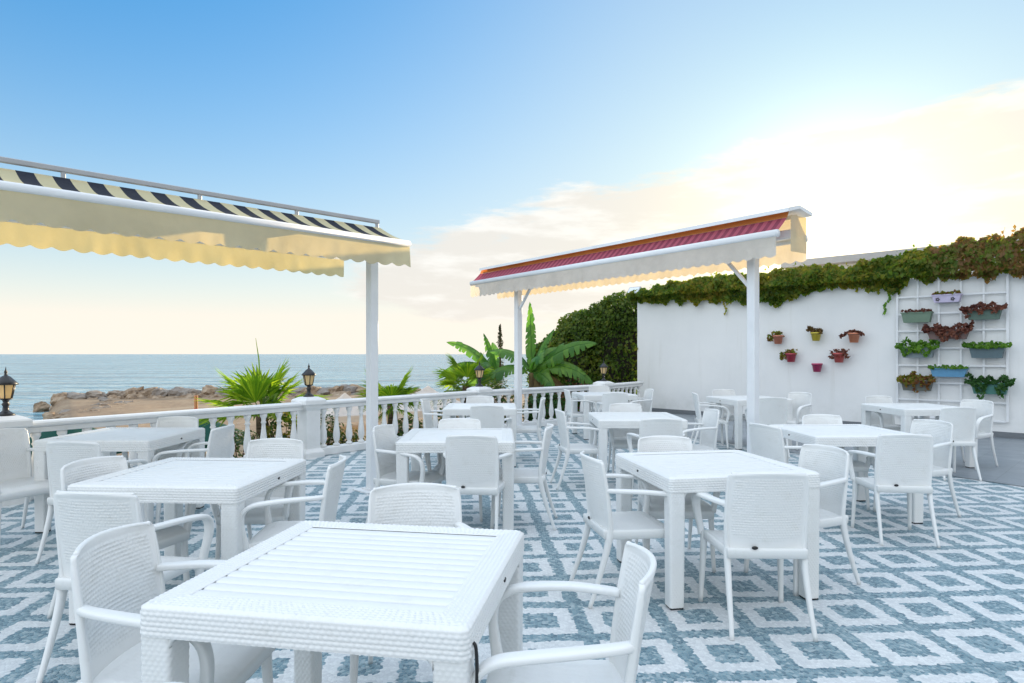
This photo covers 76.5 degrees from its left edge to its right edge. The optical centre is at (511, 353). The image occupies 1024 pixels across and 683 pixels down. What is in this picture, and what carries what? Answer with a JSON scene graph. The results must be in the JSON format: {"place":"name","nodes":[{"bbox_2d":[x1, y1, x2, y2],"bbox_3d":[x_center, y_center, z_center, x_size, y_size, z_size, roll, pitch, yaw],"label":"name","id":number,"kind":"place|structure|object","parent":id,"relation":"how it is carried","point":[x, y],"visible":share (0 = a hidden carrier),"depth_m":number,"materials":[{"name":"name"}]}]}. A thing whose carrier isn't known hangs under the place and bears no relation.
{"place":"outdoors","nodes":[
{"label":"outdoors","id":0,"kind":"place"},
{"bbox_2d":[0,415,32,506],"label":"balustrade pier","id":1,"kind":"structure","parent":0,"point":[16,421],"depth_m":6.26,"materials":[{"name":"white paint"}]},
{"bbox_2d":[0,367,18,415],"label":"lantern","id":2,"kind":"object","parent":1,"relation":"on","point":[8,384],"visible":1,"depth_m":6.30,"materials":[{"name":"black metal"}]},
{"bbox_2d":[0,354,528,437],"bbox_3d":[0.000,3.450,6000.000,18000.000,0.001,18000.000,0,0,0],"label":"sea","id":3,"kind":"structure","parent":0,"point":[41,377],"depth_m":135.91,"materials":[{"name":"liquid"}]},
{"bbox_2d":[49,394,527,457],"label":"sand ground","id":4,"kind":"structure","parent":0,"point":[145,405],"depth_m":34.19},
{"bbox_2d":[33,401,49,411],"bbox_3d":[-28.336,3.285,39.155,0.866,0.856,1.269,13,-13,-30],"label":"boulder","id":5,"kind":"object","parent":4,"relation":"on","point":[41,406],"visible":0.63,"depth_m":38.74,"materials":[{"name":"stone"}]},
{"bbox_2d":[50,392,70,406],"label":"boulder","id":6,"kind":"object","parent":4,"relation":"on","point":[57,398],"visible":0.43,"depth_m":40.19,"materials":[{"name":"stone"}]},
{"bbox_2d":[29,428,121,456],"bbox_3d":[-7.820,2.035,11.500,1.805,1.630,1.805,0,0,21],"label":"beach parasol","id":7,"kind":"object","parent":4,"relation":"on","point":[48,434],"visible":0.08,"depth_m":11.13,"materials":[{"name":"green fabric"}]},
{"bbox_2d":[167,387,189,395],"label":"boulder","id":8,"kind":"object","parent":4,"relation":"on","point":[177,391],"visible":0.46,"depth_m":42.34,"materials":[{"name":"stone"}]},
{"bbox_2d":[199,421,244,457],"bbox_3d":[-6.140,2.076,13.000,1.615,1.549,1.615,0,0,-21],"label":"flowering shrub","id":9,"kind":"object","parent":4,"relation":"on","point":[208,429],"visible":0.14,"depth_m":12.73,"materials":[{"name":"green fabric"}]},
{"bbox_2d":[320,393,381,427],"bbox_3d":[-6.166,2.170,24.000,2.200,1.460,2.200,0,0,-35],"label":"white canopy","id":10,"kind":"object","parent":4,"relation":"on","point":[342,416],"visible":0.26,"depth_m":23.12,"materials":[{"name":"fabric"}]},
{"bbox_2d":[379,386,460,424],"bbox_3d":[-2.972,2.016,23.000,3.000,1.768,3.000,0,0,-20],"label":"white canopy","id":11,"kind":"object","parent":4,"relation":"on","point":[427,389],"visible":0.25,"depth_m":21.83,"materials":[{"name":"fabric"}]},
{"bbox_2d":[525,290,637,416],"bbox_3d":[2.209,0.562,17.815,3.889,4.576,1.965,0,0,27],"label":"ivy thicket","id":12,"kind":"object","parent":4,"relation":"on","point":[607,328],"visible":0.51,"depth_m":17.04,"materials":[{"name":"green plant"}]},
{"bbox_2d":[781,239,1023,278],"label":"flat roofed building","id":13,"kind":"structure","parent":4,"relation":"on","point":[850,259],"depth_m":14.86,"materials":[{"name":"paint"}]},
{"bbox_2d":[291,396,325,458],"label":"balustrade pier","id":14,"kind":"structure","parent":0,"point":[308,425],"depth_m":9.06,"materials":[{"name":"white paint"}]},
{"bbox_2d":[301,364,315,396],"bbox_3d":[-2.860,0.362,9.150,0.204,0.475,0.204,0,0,0],"label":"lantern","id":15,"kind":"object","parent":14,"relation":"on","point":[308,374],"visible":1,"depth_m":9.11,"materials":[{"name":"black metal"}]},
{"bbox_2d":[466,386,492,395],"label":"balustrade pier","id":16,"kind":"structure","parent":0,"point":[483,391],"depth_m":11.89,"materials":[{"name":"white paint"}]},
{"bbox_2d":[0,422,1023,682],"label":"terrace floor","id":17,"kind":"structure","parent":0,"point":[918,606],"depth_m":3.87,"materials":[{"name":"tile"}]},
{"bbox_2d":[0,428,49,537],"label":"armchair","id":18,"kind":"object","parent":17,"relation":"on","point":[17,481],"visible":0.92,"depth_m":5.26,"materials":[{"name":"white plastic"}]},
{"bbox_2d":[35,441,148,563],"bbox_3d":[-3.062,1.029,4.742,0.557,0.851,0.558,0,0,5],"label":"armchair","id":19,"kind":"object","parent":17,"relation":"on","point":[60,454],"visible":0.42,"depth_m":4.54,"materials":[{"name":"white plastic"}]},
{"bbox_2d":[33,427,204,532],"bbox_3d":[-3.390,1.073,5.710,0.956,0.754,0.954,0,0,1],"label":"square table","id":20,"kind":"object","parent":17,"relation":"on","point":[144,443],"visible":0.61,"depth_m":5.31,"materials":[{"name":"white plastic"}]},
{"bbox_2d":[47,455,195,618],"bbox_3d":[-2.226,1.029,3.696,0.557,0.851,0.584,0,0,17],"label":"armchair","id":21,"kind":"object","parent":17,"relation":"on","point":[80,470],"visible":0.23,"depth_m":3.77,"materials":[{"name":"white plastic"}]},
{"bbox_2d":[36,490,213,682],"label":"armchair","id":22,"kind":"object","parent":17,"relation":"on","point":[80,517],"visible":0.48,"depth_m":2.89,"materials":[{"name":"white plastic"}]},
{"bbox_2d":[122,416,198,468],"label":"armchair","id":23,"kind":"object","parent":17,"relation":"on","point":[178,421],"visible":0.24,"depth_m":6.26,"materials":[{"name":"white plastic"}]},
{"bbox_2d":[28,402,303,499],"bbox_3d":[-3.895,1.062,7.740,0.170,0.782,3.238,0,0,36],"label":"balustrade","id":24,"kind":"object","parent":17,"relation":"on","point":[61,426],"visible":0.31,"depth_m":7.58,"materials":[{"name":"white paint"}]},
{"bbox_2d":[70,521,275,682],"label":"armchair","id":25,"kind":"object","parent":17,"relation":"on","point":[117,578],"visible":0.82,"depth_m":2.17,"materials":[{"name":"white plastic"}]},
{"bbox_2d":[67,457,305,624],"bbox_3d":[-1.875,1.073,3.903,0.956,0.754,0.954,0,0,4],"label":"square table","id":26,"kind":"object","parent":17,"relation":"on","point":[229,486],"visible":0.46,"depth_m":3.63,"materials":[{"name":"white plastic"}]},
{"bbox_2d":[152,424,234,523],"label":"armchair","id":27,"kind":"object","parent":17,"relation":"on","point":[219,443],"visible":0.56,"depth_m":5.40,"materials":[{"name":"white plastic"}]},
{"bbox_2d":[0,156,410,493],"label":"retractable awning","id":28,"kind":"object","parent":17,"relation":"on","point":[61,213],"visible":0.99,"depth_m":5.60,"materials":[{"name":"fabric"}]},
{"bbox_2d":[211,438,303,559],"bbox_3d":[-1.680,1.029,4.437,0.557,0.851,0.558,0,0,0],"label":"armchair","id":29,"kind":"object","parent":17,"relation":"on","point":[282,448],"visible":0.42,"depth_m":4.60,"materials":[{"name":"white plastic"}]},
{"bbox_2d":[240,455,346,550],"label":"armchair","id":30,"kind":"object","parent":17,"relation":"on","point":[331,483],"visible":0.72,"depth_m":3.64,"materials":[{"name":"white plastic"}]},
{"bbox_2d":[140,520,523,682],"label":"square table","id":31,"kind":"object","parent":17,"relation":"on","point":[309,592],"visible":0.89,"depth_m":1.90,"materials":[{"name":"white plastic"}]},
{"bbox_2d":[320,391,476,454],"bbox_3d":[-1.730,1.062,10.575,0.170,0.782,3.377,0,0,38],"label":"balustrade","id":32,"kind":"object","parent":17,"relation":"on","point":[336,447],"visible":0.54,"depth_m":9.85,"materials":[{"name":"white paint"}]},
{"bbox_2d":[365,424,444,523],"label":"armchair","id":33,"kind":"object","parent":17,"relation":"on","point":[384,439],"visible":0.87,"depth_m":5.45,"materials":[{"name":"white plastic"}]},
{"bbox_2d":[349,483,470,682],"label":"armchair","id":34,"kind":"object","parent":17,"relation":"on","point":[426,504],"visible":0.38,"depth_m":3.01,"materials":[{"name":"white plastic"}]},
{"bbox_2d":[420,399,462,458],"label":"armchair","id":35,"kind":"object","parent":17,"relation":"on","point":[427,411],"visible":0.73,"depth_m":8.83,"materials":[{"name":"white plastic"}]},
{"bbox_2d":[424,418,482,520],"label":"armchair","id":36,"kind":"object","parent":17,"relation":"on","point":[459,423],"visible":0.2,"depth_m":6.08,"materials":[{"name":"white plastic"}]},
{"bbox_2d":[395,428,514,529],"bbox_3d":[-0.461,1.073,5.640,0.956,0.754,0.954,0,0,-1],"label":"square table","id":37,"kind":"object","parent":17,"relation":"on","point":[418,441],"visible":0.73,"depth_m":5.18,"materials":[{"name":"white plastic"}]},
{"bbox_2d":[459,396,493,417],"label":"armchair","id":38,"kind":"object","parent":17,"relation":"on","point":[479,399],"visible":0.12,"depth_m":9.40,"materials":[{"name":"white plastic"}]},
{"bbox_2d":[443,435,512,528],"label":"armchair","id":39,"kind":"object","parent":17,"relation":"on","point":[472,464],"visible":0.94,"depth_m":4.90,"materials":[{"name":"white plastic"}]},
{"bbox_2d":[443,403,516,466],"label":"square table","id":40,"kind":"object","parent":17,"relation":"on","point":[462,409],"visible":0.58,"depth_m":8.32,"materials":[{"name":"white plastic"}]},
{"bbox_2d":[468,405,511,427],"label":"armchair","id":41,"kind":"object","parent":17,"relation":"on","point":[489,416],"visible":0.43,"depth_m":7.70,"materials":[{"name":"white plastic"}]},
{"bbox_2d":[490,423,557,530],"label":"armchair","id":42,"kind":"object","parent":17,"relation":"on","point":[531,475],"visible":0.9,"depth_m":5.38,"materials":[{"name":"white plastic"}]},
{"bbox_2d":[507,397,547,460],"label":"armchair","id":43,"kind":"object","parent":17,"relation":"on","point":[529,429],"visible":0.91,"depth_m":8.80,"materials":[{"name":"white plastic"}]},
{"bbox_2d":[489,384,601,427],"bbox_3d":[0.715,1.062,13.200,3.300,0.782,0.170,0,0,-42],"label":"balustrade","id":44,"kind":"object","parent":17,"relation":"on","point":[508,393],"visible":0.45,"depth_m":13.05,"materials":[{"name":"white paint"}]},
{"bbox_2d":[471,541,656,682],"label":"armchair","id":45,"kind":"object","parent":17,"relation":"on","point":[631,593],"visible":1,"depth_m":2.05,"materials":[{"name":"white plastic"}]},
{"bbox_2d":[549,409,607,489],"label":"armchair","id":46,"kind":"object","parent":17,"relation":"on","point":[566,447],"visible":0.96,"depth_m":7.00,"materials":[{"name":"white plastic"}]},
{"bbox_2d":[564,389,596,431],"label":"armchair","id":47,"kind":"object","parent":17,"relation":"on","point":[569,411],"visible":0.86,"depth_m":11.04,"materials":[{"name":"white plastic"}]},
{"bbox_2d":[589,385,609,411],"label":"armchair","id":48,"kind":"object","parent":17,"relation":"on","point":[598,388],"visible":0.36,"depth_m":12.42,"materials":[{"name":"white plastic"}]},
{"bbox_2d":[571,392,637,439],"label":"square table","id":49,"kind":"object","parent":17,"relation":"on","point":[590,396],"visible":0.55,"depth_m":11.08,"materials":[{"name":"white plastic"}]},
{"bbox_2d":[597,393,630,411],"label":"armchair","id":50,"kind":"object","parent":17,"relation":"on","point":[608,399],"visible":0.37,"depth_m":10.21,"materials":[{"name":"white plastic"}]},
{"bbox_2d":[569,451,666,608],"bbox_3d":[0.670,1.029,3.959,0.558,0.851,0.585,0,0,-10],"label":"armchair","id":51,"kind":"object","parent":17,"relation":"on","point":[603,521],"visible":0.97,"depth_m":3.81,"materials":[{"name":"white plastic"}]},
{"bbox_2d":[607,403,641,478],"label":"armchair","id":52,"kind":"object","parent":17,"relation":"on","point":[617,438],"visible":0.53,"depth_m":7.94,"materials":[{"name":"white plastic"}]},
{"bbox_2d":[611,381,643,404],"bbox_3d":[2.633,1.062,15.227,0.170,0.782,1.788,0,0,36],"label":"balustrade","id":53,"kind":"object","parent":17,"relation":"on","point":[630,385],"visible":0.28,"depth_m":15.36,"materials":[{"name":"white paint"}]},
{"bbox_2d":[588,412,687,473],"bbox_3d":[1.390,1.073,7.350,0.956,0.754,0.954,0,0,0],"label":"square table","id":54,"kind":"object","parent":17,"relation":"on","point":[603,422],"visible":0.45,"depth_m":6.93,"materials":[{"name":"white plastic"}]},
{"bbox_2d":[470,205,811,452],"bbox_3d":[1.415,-0.168,10.523,0.698,3.235,6.810,0,0,-36],"label":"retractable awning","id":55,"kind":"object","parent":17,"relation":"on","point":[752,243],"visible":0.99,"depth_m":9.04,"materials":[{"name":"white paint"}]},
{"bbox_2d":[631,389,653,411],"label":"armchair","id":56,"kind":"object","parent":17,"relation":"on","point":[647,398],"visible":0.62,"depth_m":11.34,"materials":[{"name":"white plastic"}]},
{"bbox_2d":[627,418,684,496],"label":"armchair","id":57,"kind":"object","parent":17,"relation":"on","point":[659,426],"visible":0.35,"depth_m":6.13,"materials":[{"name":"white plastic"}]},
{"bbox_2d":[635,435,719,572],"bbox_3d":[1.120,1.029,4.577,0.557,0.851,0.558,0,0,0],"label":"armchair","id":58,"kind":"object","parent":17,"relation":"on","point":[662,443],"visible":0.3,"depth_m":4.71,"materials":[{"name":"white plastic"}]},
{"bbox_2d":[683,409,719,450],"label":"armchair","id":59,"kind":"object","parent":17,"relation":"on","point":[709,424],"visible":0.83,"depth_m":7.13,"materials":[{"name":"white plastic"}]},
{"bbox_2d":[690,392,729,448],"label":"armchair","id":60,"kind":"object","parent":17,"relation":"on","point":[697,405],"visible":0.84,"depth_m":10.00,"materials":[{"name":"white plastic"}]},
{"bbox_2d":[615,450,819,609],"bbox_3d":[1.273,1.073,4.207,0.956,0.754,0.954,0,0,-10],"label":"square table","id":61,"kind":"object","parent":17,"relation":"on","point":[678,476],"visible":0.68,"depth_m":3.82,"materials":[{"name":"white plastic"}]},
{"bbox_2d":[706,395,792,449],"bbox_3d":[3.750,1.067,10.330,0.956,0.754,0.954,0,0,-12],"label":"square table","id":62,"kind":"object","parent":17,"relation":"on","point":[738,402],"visible":0.45,"depth_m":9.88,"materials":[{"name":"white plastic"}]},
{"bbox_2d":[691,472,817,641],"bbox_3d":[1.332,1.029,3.553,0.584,0.851,0.558,0,0,2],"label":"armchair","id":63,"kind":"object","parent":17,"relation":"on","point":[765,515],"visible":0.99,"depth_m":3.37,"materials":[{"name":"white plastic"}]},
{"bbox_2d":[745,397,789,457],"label":"armchair","id":64,"kind":"object","parent":17,"relation":"on","point":[773,410],"visible":0.65,"depth_m":9.13,"materials":[{"name":"white plastic"}]},
{"bbox_2d":[749,423,801,463],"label":"armchair","id":65,"kind":"object","parent":17,"relation":"on","point":[766,441],"visible":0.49,"depth_m":5.57,"materials":[{"name":"white plastic"}]},
{"bbox_2d":[744,444,860,595],"bbox_3d":[1.869,1.029,4.196,0.558,0.851,0.557,0,0,-19],"label":"armchair","id":66,"kind":"object","parent":17,"relation":"on","point":[829,464],"visible":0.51,"depth_m":4.15,"materials":[{"name":"white plastic"}]},
{"bbox_2d":[637,274,1023,438],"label":"garden wall","id":67,"kind":"structure","parent":17,"relation":"on","point":[685,350],"depth_m":13.32,"materials":[{"name":"paint"}]},
{"bbox_2d":[767,331,784,343],"bbox_3d":[5.674,-0.360,13.964,0.254,0.287,0.346,0,0,-25],"label":"wall pot","id":68,"kind":"object","parent":67,"relation":"attached to","point":[777,336],"depth_m":13.87,"materials":[{"name":"orange ceramic"}]},
{"bbox_2d":[625,242,934,314],"bbox_3d":[5.478,-1.486,14.361,6.693,1.212,1.018,0,0,45],"label":"creeper","id":69,"kind":"object","parent":67,"relation":"attached to","point":[781,285],"visible":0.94,"depth_m":13.54,"materials":[{"name":"green plant"}]},
{"bbox_2d":[779,349,797,361],"bbox_3d":[5.843,0.026,13.738,0.365,0.284,0.241,0,0,19],"label":"wall pot","id":70,"kind":"object","parent":67,"relation":"attached to","point":[789,355],"depth_m":13.69,"materials":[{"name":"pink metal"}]},
{"bbox_2d":[806,326,822,340],"bbox_3d":[6.240,-0.433,13.379,0.317,0.327,0.253,0,0,45],"label":"wall pot","id":71,"kind":"object","parent":67,"relation":"attached to","point":[815,333],"depth_m":13.30,"materials":[{"name":"yellow metal"}]},
{"bbox_2d":[828,348,849,362],"bbox_3d":[6.559,0.026,13.048,0.424,0.289,0.269,0,0,45],"label":"wall pot","id":72,"kind":"object","parent":67,"relation":"attached to","point":[839,355],"depth_m":12.97,"materials":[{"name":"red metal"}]},
{"bbox_2d":[838,329,864,342],"bbox_3d":[6.746,-0.361,12.871,0.479,0.270,0.255,0,0,45],"label":"wall pot","id":73,"kind":"object","parent":67,"relation":"attached to","point":[854,335],"depth_m":12.78,"materials":[{"name":"orange ceramic"}]},
{"bbox_2d":[896,272,1008,422],"bbox_3d":[7.937,-0.110,11.790,1.726,2.600,0.034,0,0,45],"label":"trellis","id":74,"kind":"object","parent":67,"relation":"attached to","point":[983,329],"visible":0.66,"depth_m":11.68,"materials":[{"name":"white paint"}]},
{"bbox_2d":[896,371,935,392],"bbox_3d":[7.510,0.509,12.054,0.647,0.408,0.311,0,0,45],"label":"planter box","id":75,"kind":"object","parent":74,"relation":"attached to","point":[912,381],"visible":1,"depth_m":11.99,"materials":[{"name":"plastic"}]},
{"bbox_2d":[894,337,939,357],"bbox_3d":[7.516,-0.133,12.043,0.736,0.406,0.319,0,0,45],"label":"planter box","id":76,"kind":"object","parent":74,"relation":"attached to","point":[920,348],"visible":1,"depth_m":11.98,"materials":[{"name":"plastic"}]},
{"bbox_2d":[900,308,933,322],"bbox_3d":[7.527,-0.717,12.076,0.512,0.268,0.256,0,0,45],"label":"planter box","id":77,"kind":"object","parent":74,"relation":"attached to","point":[910,315],"visible":1,"depth_m":12.01,"materials":[{"name":"plastic"}]},
{"bbox_2d":[931,289,962,302],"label":"planter box","id":78,"kind":"object","parent":74,"relation":"attached to","point":[942,296],"visible":1,"depth_m":11.68,"materials":[{"name":"plastic"}]},
{"bbox_2d":[921,319,973,342],"bbox_3d":[7.853,-0.405,11.712,0.797,0.412,0.310,0,0,45],"label":"planter box","id":79,"kind":"object","parent":74,"relation":"attached to","point":[943,334],"visible":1,"depth_m":11.64,"materials":[{"name":"plastic"}]},
{"bbox_2d":[927,364,968,376],"bbox_3d":[7.867,0.295,11.705,0.301,0.231,0.641,0,0,-45],"label":"planter box","id":80,"kind":"object","parent":74,"relation":"attached to","point":[960,370],"visible":1,"depth_m":11.65,"materials":[{"name":"plastic"}]},
{"bbox_2d":[959,301,1007,319],"bbox_3d":[8.230,-0.762,11.337,0.307,0.324,0.703,0,0,-45],"label":"planter box","id":81,"kind":"object","parent":74,"relation":"attached to","point":[984,311],"visible":1,"depth_m":11.29,"materials":[{"name":"plastic"}]},
{"bbox_2d":[961,340,1012,357],"bbox_3d":[8.261,-0.086,11.306,0.718,0.313,0.308,0,0,45],"label":"planter box","id":82,"kind":"object","parent":74,"relation":"attached to","point":[990,349],"visible":1,"depth_m":11.25,"materials":[{"name":"plastic"}]},
{"bbox_2d":[964,372,1015,399],"bbox_3d":[8.292,0.552,11.275,0.740,0.486,0.307,0,0,45],"label":"planter box","id":83,"kind":"object","parent":74,"relation":"attached to","point":[981,384],"visible":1,"depth_m":11.23,"materials":[{"name":"plastic"}]},
{"bbox_2d":[926,225,1023,283],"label":"creeper","id":84,"kind":"object","parent":67,"relation":"attached to","point":[978,256],"visible":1,"depth_m":11.31,"materials":[{"name":"green plant"}]},
{"bbox_2d":[802,414,870,509],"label":"armchair","id":85,"kind":"object","parent":17,"relation":"on","point":[860,466],"visible":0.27,"depth_m":6.47,"materials":[{"name":"white plastic"}]},
{"bbox_2d":[670,413,1023,486],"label":"tiled strip","id":86,"kind":"object","parent":17,"relation":"on","point":[1009,452],"visible":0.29,"depth_m":9.16,"materials":[{"name":"grey tile"}]},
{"bbox_2d":[712,389,746,442],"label":"armchair","id":87,"kind":"object","parent":86,"relation":"on","point":[723,392],"visible":0.43,"depth_m":11.00,"materials":[{"name":"white plastic"}]},
{"bbox_2d":[787,392,811,449],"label":"armchair","id":88,"kind":"object","parent":86,"relation":"on","point":[802,404],"visible":0.66,"depth_m":10.13,"materials":[{"name":"white plastic"}]},
{"bbox_2d":[865,395,917,431],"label":"armchair","id":89,"kind":"object","parent":86,"relation":"on","point":[883,420],"visible":0.59,"depth_m":9.29,"materials":[{"name":"white plastic"}]},
{"bbox_2d":[861,403,976,467],"bbox_3d":[5.380,1.067,8.660,0.956,0.754,0.954,0,0,-3],"label":"square table","id":90,"kind":"object","parent":86,"relation":"on","point":[906,412],"visible":0.45,"depth_m":8.40,"materials":[{"name":"white plastic"}]},
{"bbox_2d":[935,399,997,469],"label":"armchair","id":91,"kind":"object","parent":86,"relation":"on","point":[984,417],"visible":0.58,"depth_m":8.36,"materials":[{"name":"white plastic"}]},
{"bbox_2d":[771,424,923,523],"bbox_3d":[3.030,1.073,5.990,0.956,0.754,0.954,0,0,-2],"label":"square table","id":92,"kind":"object","parent":17,"relation":"on","point":[860,437],"visible":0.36,"depth_m":5.77,"materials":[{"name":"white plastic"}]},
{"bbox_2d":[847,434,940,547],"bbox_3d":[3.031,1.029,5.151,0.557,0.851,0.558,0,0,8],"label":"armchair","id":93,"kind":"object","parent":17,"relation":"on","point":[903,463],"visible":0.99,"depth_m":4.97,"materials":[{"name":"white plastic"}]},
{"bbox_2d":[870,419,960,516],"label":"armchair","id":94,"kind":"object","parent":17,"relation":"on","point":[940,432],"visible":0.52,"depth_m":5.84,"materials":[{"name":"white plastic"}]},
{"bbox_2d":[939,407,981,480],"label":"armchair","id":95,"kind":"object","parent":17,"relation":"on","point":[962,420],"visible":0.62,"depth_m":7.48,"materials":[{"name":"white plastic"}]},
{"bbox_2d":[0,0,1023,353],"label":"sky","id":96,"kind":"structure","parent":0,"point":[477,134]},
{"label":"planting bed","id":97,"kind":"structure","parent":0,"visible":0},
{"bbox_2d":[233,423,259,457],"bbox_3d":[-3.896,1.454,9.255,0.730,0.942,0.557,0,0,23],"label":"flowering shrub","id":98,"kind":"object","parent":97,"relation":"on","point":[239,436],"visible":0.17,"depth_m":9.30,"materials":[{"name":"green plant"}]},
{"bbox_2d":[194,342,328,438],"bbox_3d":[-4.064,0.861,10.368,2.053,2.227,2.153,0,0,19],"label":"fan palm","id":99,"kind":"object","parent":97,"relation":"on","point":[255,386],"visible":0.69,"depth_m":10.05,"materials":[{"name":"green plant"}]},
{"bbox_2d":[266,412,296,437],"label":"flowering shrub","id":100,"kind":"object","parent":97,"relation":"on","point":[269,432],"visible":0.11,"depth_m":9.71,"materials":[{"name":"green plant"}]},
{"bbox_2d":[320,412,345,445],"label":"flowering shrub","id":101,"kind":"object","parent":97,"relation":"on","point":[329,437],"visible":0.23,"depth_m":10.37,"materials":[{"name":"green plant"}]},
{"bbox_2d":[356,365,432,423],"bbox_3d":[-2.188,1.082,12.053,1.469,1.786,1.629,0,0,0],"label":"fan palm","id":102,"kind":"object","parent":97,"relation":"on","point":[393,390],"visible":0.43,"depth_m":11.79,"materials":[{"name":"green plant"}]},
{"bbox_2d":[387,415,422,435],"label":"green shrub","id":103,"kind":"object","parent":97,"relation":"on","point":[401,433],"visible":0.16,"depth_m":11.53,"materials":[{"name":"green plant"}]},
{"bbox_2d":[432,353,505,407],"bbox_3d":[-0.985,0.954,15.004,1.805,2.040,1.684,0,0,0],"label":"fan palm","id":104,"kind":"object","parent":97,"relation":"on","point":[458,372],"visible":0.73,"depth_m":14.85,"materials":[{"name":"green plant"}]},
{"bbox_2d":[438,333,501,402],"bbox_3d":[-0.780,0.697,16.255,1.669,2.454,1.638,0,0,-44],"label":"banana plant","id":105,"kind":"object","parent":97,"relation":"on","point":[493,361],"visible":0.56,"depth_m":16.37,"materials":[{"name":"green plant"}]},
{"bbox_2d":[487,379,513,423],"bbox_3d":[-0.326,1.185,14.103,1.102,1.479,0.954,0,0,0],"label":"green shrub","id":106,"kind":"object","parent":97,"relation":"on","point":[503,387],"visible":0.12,"depth_m":13.98,"materials":[{"name":"green plant"}]},
{"bbox_2d":[483,302,595,410],"bbox_3d":[0.528,0.323,15.526,2.421,3.202,1.898,0,0,-30],"label":"banana plant","id":107,"kind":"object","parent":97,"relation":"on","point":[542,363],"visible":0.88,"depth_m":15.47,"materials":[{"name":"green plant"}]},
{"bbox_2d":[522,393,565,421],"bbox_3d":[0.752,1.381,14.601,1.212,1.091,0.976,0,0,0],"label":"green shrub","id":108,"kind":"object","parent":97,"relation":"on","point":[530,417],"visible":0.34,"depth_m":14.43,"materials":[{"name":"green plant"}]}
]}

